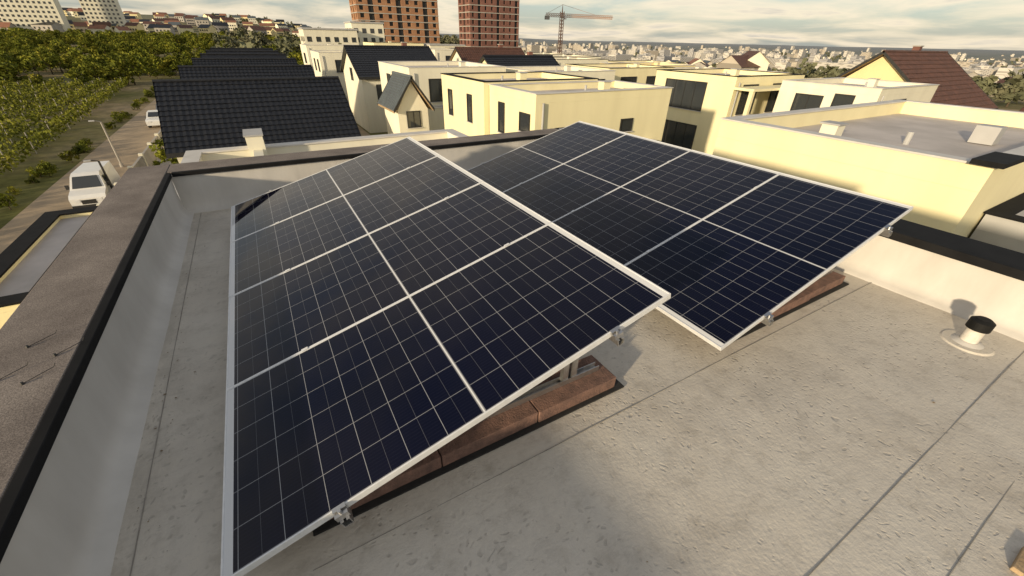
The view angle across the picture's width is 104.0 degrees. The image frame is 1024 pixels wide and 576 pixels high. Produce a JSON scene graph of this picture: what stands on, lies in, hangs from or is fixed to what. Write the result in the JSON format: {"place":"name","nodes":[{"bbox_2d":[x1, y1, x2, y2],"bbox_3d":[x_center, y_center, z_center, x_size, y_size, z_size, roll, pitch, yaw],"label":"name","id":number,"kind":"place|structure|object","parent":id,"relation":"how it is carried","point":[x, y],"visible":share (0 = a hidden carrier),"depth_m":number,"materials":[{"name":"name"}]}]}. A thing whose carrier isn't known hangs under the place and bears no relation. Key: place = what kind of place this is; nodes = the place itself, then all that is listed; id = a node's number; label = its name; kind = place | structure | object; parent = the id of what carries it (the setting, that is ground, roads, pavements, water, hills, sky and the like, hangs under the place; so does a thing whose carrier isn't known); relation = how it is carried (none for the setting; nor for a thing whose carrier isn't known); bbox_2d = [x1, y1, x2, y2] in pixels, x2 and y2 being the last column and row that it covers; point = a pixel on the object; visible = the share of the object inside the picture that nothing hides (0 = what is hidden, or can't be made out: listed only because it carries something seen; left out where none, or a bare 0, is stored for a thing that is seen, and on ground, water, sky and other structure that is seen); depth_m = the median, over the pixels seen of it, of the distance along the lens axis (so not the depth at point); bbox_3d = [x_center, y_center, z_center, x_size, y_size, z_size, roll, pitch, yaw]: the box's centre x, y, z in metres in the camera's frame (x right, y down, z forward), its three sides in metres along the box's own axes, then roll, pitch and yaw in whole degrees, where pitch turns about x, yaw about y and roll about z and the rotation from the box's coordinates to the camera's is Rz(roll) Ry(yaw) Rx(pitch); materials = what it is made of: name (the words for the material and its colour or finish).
{"place":"outdoors","nodes":[
{"label":"outdoors","id":0,"kind":"place"},
{"bbox_2d":[0,99,160,253],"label":"road","id":1,"kind":"structure","parent":0,"point":[132,137],"depth_m":31.89,"materials":[{"name":"asphalt"}]},
{"bbox_2d":[64,161,120,208],"bbox_3d":[-25.373,-6.268,24.391,2.000,1.839,4.368,-16,36,-26],"label":"white van","id":2,"kind":"object","parent":1,"relation":"on","point":[90,184],"visible":0.57,"depth_m":23.34,"materials":[{"name":"paint"}]},
{"bbox_2d":[88,120,124,166],"bbox_3d":[-30.225,-10.708,29.892,0.769,3.420,0.271,-25,40,-36],"label":"street lamp","id":3,"kind":"object","parent":1,"relation":"on","point":[121,164],"visible":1,"depth_m":30.04,"materials":[{"name":"metal"}]},
{"bbox_2d":[145,110,159,127],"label":"parked car","id":4,"kind":"object","parent":1,"relation":"on","point":[152,118],"visible":0.52,"depth_m":43.43,"materials":[{"name":"white paint"}]},
{"bbox_2d":[0,179,193,575],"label":"parapet wall","id":5,"kind":"structure","parent":0,"point":[70,521],"depth_m":2.12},
{"bbox_2d":[153,125,369,181],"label":"pavement","id":6,"kind":"structure","parent":0,"point":[363,132],"depth_m":42.39,"materials":[{"name":"concrete"}]},
{"bbox_2d":[300,47,342,67],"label":"walls","id":7,"kind":"structure","parent":6,"relation":"on","point":[307,53],"depth_m":61.51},
{"bbox_2d":[301,43,344,73],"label":"roof","id":8,"kind":"structure","parent":7,"relation":"on","point":[328,44],"depth_m":61.90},
{"bbox_2d":[300,44,342,47],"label":"parapet","id":9,"kind":"structure","parent":8,"relation":"on","point":[313,46],"depth_m":61.18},
{"bbox_2d":[311,54,349,104],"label":"walls","id":10,"kind":"structure","parent":6,"relation":"on","point":[330,65],"depth_m":51.35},
{"bbox_2d":[310,50,342,75],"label":"roof","id":11,"kind":"structure","parent":10,"relation":"on","point":[326,52],"depth_m":51.13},
{"bbox_2d":[310,51,342,55],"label":"parapet","id":12,"kind":"structure","parent":11,"relation":"on","point":[326,54],"depth_m":50.81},
{"bbox_2d":[171,139,536,212],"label":"parapet wall back","id":13,"kind":"structure","parent":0,"point":[199,193],"depth_m":5.46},
{"bbox_2d":[0,14,1023,228],"bbox_3d":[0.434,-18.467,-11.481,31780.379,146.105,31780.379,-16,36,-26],"label":"ground","id":14,"kind":"structure","parent":0,"point":[77,132],"depth_m":54.12,"materials":[{"name":"plant"}]},
{"bbox_2d":[0,310,14,328],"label":"walls","id":15,"kind":"structure","parent":14,"relation":"on","point":[4,317],"depth_m":6.84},
{"bbox_2d":[0,212,91,312],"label":"parapet","id":16,"kind":"structure","parent":15,"relation":"on","point":[11,307],"depth_m":8.53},
{"bbox_2d":[0,206,97,307],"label":"roof","id":17,"kind":"structure","parent":15,"relation":"on","point":[18,283],"depth_m":8.51,"materials":[{"name":"concrete"}]},
{"bbox_2d":[0,0,70,31],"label":"apartment block","id":18,"kind":"structure","parent":14,"relation":"on","point":[24,14],"depth_m":306.06,"materials":[{"name":"white concrete"}]},
{"bbox_2d":[0,0,64,31],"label":"windows","id":19,"kind":"structure","parent":18,"relation":"in","point":[16,1],"depth_m":305.14,"materials":[{"name":"grey glass"}]},
{"bbox_2d":[0,77,124,170],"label":"vineyard posts","id":20,"kind":"object","parent":14,"relation":"on","point":[44,115],"visible":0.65,"depth_m":46.36,"materials":[{"name":"concrete"}]},
{"bbox_2d":[0,76,128,174],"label":"vineyard","id":21,"kind":"object","parent":14,"relation":"on","point":[32,116],"visible":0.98,"depth_m":47.72,"materials":[{"name":"green plant"}]},
{"bbox_2d":[78,0,125,25],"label":"apartment block","id":22,"kind":"structure","parent":14,"relation":"on","point":[103,11],"depth_m":345.41,"materials":[{"name":"white concrete"}]},
{"bbox_2d":[80,0,122,25],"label":"windows","id":23,"kind":"structure","parent":22,"relation":"in","point":[108,1],"depth_m":344.80,"materials":[{"name":"grey glass"}]},
{"bbox_2d":[96,129,163,205],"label":"boundary wall","id":24,"kind":"structure","parent":14,"relation":"on","point":[147,157],"depth_m":31.05,"materials":[{"name":"concrete"}]},
{"bbox_2d":[0,27,303,209],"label":"tree mass","id":25,"kind":"object","parent":14,"relation":"on","point":[116,54],"visible":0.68,"depth_m":90.64,"materials":[{"name":"green plant"}]},
{"bbox_2d":[297,27,358,44],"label":"apartment block","id":26,"kind":"structure","parent":14,"relation":"on","point":[307,35],"depth_m":142.47,"materials":[{"name":"white concrete"}]},
{"bbox_2d":[300,36,356,42],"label":"windows","id":27,"kind":"structure","parent":26,"relation":"in","point":[309,39],"depth_m":142.90,"materials":[{"name":"grey glass"}]},
{"bbox_2d":[343,21,384,44],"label":"apartment block","id":28,"kind":"structure","parent":14,"relation":"on","point":[370,31],"depth_m":154.33,"materials":[{"name":"white concrete"}]},
{"bbox_2d":[346,28,382,41],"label":"windows","id":29,"kind":"structure","parent":28,"relation":"in","point":[363,29],"depth_m":154.96,"materials":[{"name":"grey glass"}]},
{"bbox_2d":[344,54,387,132],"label":"walls","id":30,"kind":"structure","parent":14,"relation":"on","point":[368,111],"depth_m":43.44,"materials":[{"name":"paint"}]},
{"bbox_2d":[340,42,437,79],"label":"roof","id":31,"kind":"structure","parent":30,"relation":"on","point":[364,59],"depth_m":43.41,"materials":[{"name":"tile"}]},
{"bbox_2d":[349,0,439,43],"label":"unfinished apartment tower","id":32,"kind":"structure","parent":14,"relation":"on","point":[414,21],"depth_m":197.40,"materials":[{"name":"brick"}]},
{"bbox_2d":[385,83,429,133],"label":"walls","id":33,"kind":"structure","parent":14,"relation":"on","point":[396,121],"depth_m":26.11,"materials":[{"name":"paint"}]},
{"bbox_2d":[377,71,434,112],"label":"roof","id":34,"kind":"structure","parent":33,"relation":"on","point":[394,91],"depth_m":26.04,"materials":[{"name":"grey tile"}]},
{"bbox_2d":[406,111,422,128],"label":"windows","id":35,"kind":"structure","parent":33,"relation":"attached to","point":[413,119],"depth_m":26.29,"materials":[{"name":"grey glass"}]},
{"bbox_2d":[379,66,470,105],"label":"walls","id":36,"kind":"structure","parent":14,"relation":"on","point":[422,81],"depth_m":30.73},
{"bbox_2d":[386,73,442,102],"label":"windows","id":37,"kind":"structure","parent":36,"relation":"attached to","point":[435,90],"depth_m":31.14,"materials":[{"name":"black glass"}]},
{"bbox_2d":[378,61,506,81],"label":"roof","id":38,"kind":"structure","parent":36,"relation":"on","point":[462,63],"depth_m":34.45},
{"bbox_2d":[378,61,505,72],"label":"parapet","id":39,"kind":"structure","parent":38,"relation":"on","point":[446,70],"depth_m":32.24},
{"bbox_2d":[428,113,444,129],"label":"walls","id":40,"kind":"structure","parent":14,"relation":"on","point":[436,121],"depth_m":30.97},
{"bbox_2d":[424,44,464,47],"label":"apartment block","id":41,"kind":"structure","parent":14,"relation":"on","point":[444,45],"depth_m":173.58,"materials":[{"name":"white concrete"}]},
{"bbox_2d":[452,52,461,60],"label":"walls","id":42,"kind":"structure","parent":14,"relation":"on","point":[456,57],"depth_m":52.86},
{"bbox_2d":[448,44,524,62],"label":"roof","id":43,"kind":"structure","parent":42,"relation":"on","point":[472,54],"depth_m":53.20,"materials":[{"name":"brown tile"}]},
{"bbox_2d":[442,80,489,135],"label":"walls","id":44,"kind":"structure","parent":14,"relation":"on","point":[480,125],"depth_m":22.66,"materials":[{"name":"paint"}]},
{"bbox_2d":[447,88,472,123],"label":"windows","id":45,"kind":"structure","parent":44,"relation":"attached to","point":[469,107],"depth_m":22.56,"materials":[{"name":"black glass"}]},
{"bbox_2d":[440,71,598,81],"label":"roof","id":46,"kind":"structure","parent":44,"relation":"on","point":[521,76],"depth_m":23.57,"materials":[{"name":"metal"}]},
{"bbox_2d":[441,72,597,89],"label":"parapet","id":47,"kind":"structure","parent":46,"relation":"on","point":[470,83],"depth_m":24.28,"materials":[{"name":"paint"}]},
{"bbox_2d":[458,0,519,46],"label":"unfinished apartment tower","id":48,"kind":"structure","parent":14,"relation":"on","point":[488,23],"depth_m":209.61,"materials":[{"name":"brick"}]},
{"bbox_2d":[0,8,1023,96],"bbox_3d":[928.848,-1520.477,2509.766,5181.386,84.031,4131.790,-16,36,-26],"label":"distant town","id":49,"kind":"object","parent":14,"relation":"on","point":[753,59],"visible":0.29,"depth_m":542.75,"materials":[{"name":"concrete"}]},
{"bbox_2d":[545,5,612,53],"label":"tower crane","id":50,"kind":"object","parent":14,"relation":"on","point":[562,15],"visible":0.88,"depth_m":250.40,"materials":[{"name":"paint"}]},
{"bbox_2d":[560,62,599,65],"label":"walls","id":51,"kind":"structure","parent":14,"relation":"on","point":[562,64],"depth_m":55.34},
{"bbox_2d":[556,56,608,63],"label":"roof","id":52,"kind":"structure","parent":51,"relation":"on","point":[568,57],"depth_m":56.09,"materials":[{"name":"concrete"}]},
{"bbox_2d":[554,57,607,62],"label":"parapet","id":53,"kind":"structure","parent":52,"relation":"on","point":[567,61],"depth_m":55.93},
{"bbox_2d":[490,93,670,141],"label":"walls","id":54,"kind":"structure","parent":14,"relation":"on","point":[648,115],"depth_m":19.56,"materials":[{"name":"paint"}]},
{"bbox_2d":[496,101,632,132],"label":"windows","id":55,"kind":"structure","parent":54,"relation":"attached to","point":[625,123],"depth_m":20.02,"materials":[{"name":"black glass"}]},
{"bbox_2d":[488,80,673,140],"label":"roof","id":56,"kind":"structure","parent":54,"relation":"on","point":[604,85],"depth_m":20.71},
{"bbox_2d":[490,81,671,102],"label":"parapet","id":57,"kind":"structure","parent":56,"relation":"on","point":[548,98],"depth_m":19.67,"materials":[{"name":"paint"}]},
{"bbox_2d":[585,75,614,79],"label":"walls","id":58,"kind":"structure","parent":14,"relation":"on","point":[607,77],"depth_m":35.02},
{"bbox_2d":[506,65,615,71],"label":"roof","id":59,"kind":"structure","parent":58,"relation":"on","point":[567,68],"depth_m":36.76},
{"bbox_2d":[506,66,614,75],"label":"parapet","id":60,"kind":"structure","parent":59,"relation":"on","point":[593,72],"depth_m":35.20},
{"bbox_2d":[211,13,1023,106],"bbox_3d":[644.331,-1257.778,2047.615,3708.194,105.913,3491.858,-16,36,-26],"label":"distant trees","id":61,"kind":"object","parent":14,"relation":"on","point":[1009,89],"visible":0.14,"depth_m":122.37,"materials":[{"name":"green plant"}]},
{"bbox_2d":[614,72,656,83],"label":"walls","id":62,"kind":"structure","parent":14,"relation":"on","point":[641,77],"depth_m":40.36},
{"bbox_2d":[568,63,674,67],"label":"roof","id":63,"kind":"structure","parent":62,"relation":"on","point":[636,65],"depth_m":42.90,"materials":[{"name":"concrete"}]},
{"bbox_2d":[566,64,673,71],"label":"parapet","id":64,"kind":"structure","parent":63,"relation":"on","point":[626,69],"depth_m":41.14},
{"bbox_2d":[621,76,655,84],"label":"windows","id":65,"kind":"structure","parent":62,"relation":"attached to","point":[650,80],"depth_m":40.54,"materials":[{"name":"black glass"}]},
{"bbox_2d":[654,75,782,154],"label":"walls","id":66,"kind":"structure","parent":14,"relation":"on","point":[718,100],"depth_m":29.15,"materials":[{"name":"paint"}]},
{"bbox_2d":[661,78,781,148],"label":"windows","id":67,"kind":"structure","parent":66,"relation":"attached to","point":[687,95],"depth_m":30.45,"materials":[{"name":"black glass"}]},
{"bbox_2d":[656,68,805,116],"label":"roof","id":68,"kind":"structure","parent":66,"relation":"on","point":[734,72],"depth_m":30.87,"materials":[{"name":"concrete"}]},
{"bbox_2d":[656,69,804,82],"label":"parapet","id":69,"kind":"structure","parent":68,"relation":"on","point":[724,78],"depth_m":29.55,"materials":[{"name":"paint"}]},
{"bbox_2d":[733,85,780,115],"bbox_3d":[18.682,-11.402,29.892,7.950,6.550,1.450,-16,36,-26],"label":"porch","id":70,"kind":"object","parent":66,"relation":"attached to","point":[752,90],"visible":0.46,"depth_m":26.63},
{"bbox_2d":[772,86,934,111],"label":"walls","id":71,"kind":"structure","parent":14,"relation":"on","point":[785,99],"depth_m":25.55,"materials":[{"name":"paint"}]},
{"bbox_2d":[790,93,906,110],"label":"windows","id":72,"kind":"structure","parent":71,"relation":"attached to","point":[804,101],"depth_m":25.69,"materials":[{"name":"black glass"}]},
{"bbox_2d":[783,77,939,100],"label":"roof","id":73,"kind":"structure","parent":71,"relation":"on","point":[872,83],"depth_m":26.83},
{"bbox_2d":[781,78,938,95],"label":"parapet","id":74,"kind":"structure","parent":73,"relation":"on","point":[851,89],"depth_m":25.46,"materials":[{"name":"paint"}]},
{"bbox_2d":[712,136,1023,237],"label":"walls","id":75,"kind":"structure","parent":14,"relation":"on","point":[954,210],"depth_m":8.59,"materials":[{"name":"paint"}]},
{"bbox_2d":[718,102,1023,191],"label":"parapet","id":76,"kind":"structure","parent":75,"relation":"on","point":[970,177],"depth_m":9.66,"materials":[{"name":"paint"}]},
{"bbox_2d":[720,99,1023,168],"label":"roof","id":77,"kind":"structure","parent":75,"relation":"on","point":[941,138],"depth_m":11.96,"materials":[{"name":"concrete"}]},
{"bbox_2d":[819,120,1023,168],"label":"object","id":78,"kind":"object","parent":77,"relation":"on","point":[987,134],"visible":0.86,"depth_m":10.76,"materials":[{"name":"metal"}]},
{"bbox_2d":[847,56,905,81],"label":"walls","id":79,"kind":"structure","parent":14,"relation":"on","point":[882,68],"depth_m":30.77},
{"bbox_2d":[834,45,998,108],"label":"roof","id":80,"kind":"structure","parent":79,"relation":"on","point":[945,70],"depth_m":31.76,"materials":[{"name":"brown tile"}]},
{"bbox_2d":[970,229,1023,252],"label":"walls","id":81,"kind":"structure","parent":14,"relation":"on","point":[1000,241],"depth_m":8.31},
{"bbox_2d":[983,193,1023,222],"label":"roof","id":82,"kind":"structure","parent":81,"relation":"on","point":[1009,209],"depth_m":8.48,"materials":[{"name":"metal"}]},
{"bbox_2d":[976,210,1023,241],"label":"parapet","id":83,"kind":"structure","parent":82,"relation":"on","point":[1008,228],"depth_m":8.23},
{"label":"walls","id":84,"kind":"object","parent":14,"relation":"on","visible":0},
{"bbox_2d":[0,127,1023,562],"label":"parapet coping","id":85,"kind":"object","parent":84,"relation":"on","point":[70,299],"visible":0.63,"depth_m":2.66,"materials":[{"name":"concrete"}]},
{"bbox_2d":[1,330,83,384],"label":"coping wires","id":86,"kind":"object","parent":85,"relation":"on","point":[28,346],"visible":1,"depth_m":2.06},
{"bbox_2d":[110,208,1023,575],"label":"roof membrane","id":87,"kind":"object","parent":84,"relation":"on","point":[756,456],"visible":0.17,"depth_m":2.22,"materials":[{"name":"concrete"}]},
{"bbox_2d":[220,136,670,575],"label":"solar panel array","id":88,"kind":"object","parent":87,"relation":"on","point":[407,314],"visible":1,"depth_m":2.44,"materials":[{"name":"solar cell glass"},{"name":"aluminium"},{"name":"concrete"}]},
{"bbox_2d":[129,215,1023,575],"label":"membrane seams","id":89,"kind":"object","parent":87,"relation":"on","point":[551,447],"visible":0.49,"depth_m":2.21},
{"bbox_2d":[467,121,913,350],"bbox_3d":[1.301,-1.121,4.837,2.316,0.846,4.683,-16,36,-26],"label":"solar panel array","id":90,"kind":"object","parent":87,"relation":"on","point":[725,252],"visible":0.8,"depth_m":3.89,"materials":[{"name":"glass"},{"name":"silicon"},{"name":"aluminium"}]},
{"bbox_2d":[939,316,996,355],"bbox_3d":[3.655,0.340,3.157,0.330,0.235,0.330,-16,36,-26],"label":"roof vent pipe","id":91,"kind":"object","parent":87,"relation":"on","point":[968,339],"visible":1,"depth_m":3.14,"materials":[{"name":"plastic"}]},
{"bbox_2d":[1010,546,1023,575],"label":"timber offcut","id":92,"kind":"object","parent":87,"relation":"on","point":[1017,567],"visible":1,"depth_m":1.81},
{"bbox_2d":[58,0,1023,50],"label":"sky","id":93,"kind":"structure","parent":0,"point":[931,24],"materials":[{"name":"grey"}]},
{"bbox_2d":[834,235,1023,341],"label":"parapet wall side","id":94,"kind":"structure","parent":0,"point":[966,291],"depth_m":3.62,"materials":[{"name":"paint"}]},
{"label":"walls","id":95,"kind":"object","parent":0,"visible":0},
{"bbox_2d":[174,129,467,197],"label":"roof","id":96,"kind":"structure","parent":95,"relation":"on","point":[191,156],"depth_m":11.70,"materials":[{"name":"concrete"}]},
{"bbox_2d":[242,128,267,156],"bbox_3d":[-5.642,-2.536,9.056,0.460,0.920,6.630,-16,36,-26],"label":"chimney","id":97,"kind":"object","parent":96,"relation":"on","point":[255,142],"visible":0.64,"depth_m":10.68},
{"bbox_2d":[200,133,455,160],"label":"parapet","id":98,"kind":"structure","parent":95,"relation":"on","point":[276,150],"depth_m":11.86,"materials":[{"name":"paint"}]},
{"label":"roof","id":99,"kind":"object","parent":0,"visible":0},
{"bbox_2d":[363,42,423,45],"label":"parapet","id":100,"kind":"structure","parent":99,"relation":"on","point":[397,43],"depth_m":71.81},
{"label":"walls","id":101,"kind":"object","parent":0,"visible":0},
{"bbox_2d":[152,76,360,158],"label":"roof","id":102,"kind":"structure","parent":101,"relation":"on","point":[200,114],"depth_m":23.97,"materials":[{"name":"tile"}]},
{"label":"walls","id":103,"kind":"object","parent":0,"visible":0},
{"bbox_2d":[177,65,314,78],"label":"roof","id":104,"kind":"structure","parent":103,"relation":"on","point":[217,71],"depth_m":34.48,"materials":[{"name":"tile"}]},
{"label":"walls","id":105,"kind":"object","parent":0,"visible":0},
{"bbox_2d":[191,58,297,64],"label":"roof","id":106,"kind":"structure","parent":105,"relation":"on","point":[244,61],"depth_m":44.52,"materials":[{"name":"tile"}]},
{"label":"walls","id":107,"kind":"object","parent":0,"visible":0},
{"bbox_2d":[200,53,286,57],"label":"roof","id":108,"kind":"structure","parent":107,"relation":"on","point":[242,55],"depth_m":54.45,"materials":[{"name":"tile"}]},
{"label":"walls","id":109,"kind":"object","parent":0,"visible":0},
{"bbox_2d":[206,50,278,52],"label":"roof","id":110,"kind":"structure","parent":109,"relation":"on","point":[241,51],"depth_m":64.34,"materials":[{"name":"tile"}]},
{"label":"walls","id":111,"kind":"object","parent":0,"visible":0},
{"bbox_2d":[210,48,272,49],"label":"roof","id":112,"kind":"structure","parent":111,"relation":"on","point":[241,48],"depth_m":74.18,"materials":[{"name":"tile"}]},
{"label":"walls","id":113,"kind":"object","parent":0,"visible":0},
{"bbox_2d":[478,51,559,65],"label":"roof","id":114,"kind":"structure","parent":113,"relation":"on","point":[529,59],"depth_m":44.05,"materials":[{"name":"tile"}]},
{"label":"walls","id":115,"kind":"object","parent":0,"visible":0},
{"bbox_2d":[599,62,688,65],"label":"roof","id":116,"kind":"structure","parent":115,"relation":"on","point":[657,63],"depth_m":52.45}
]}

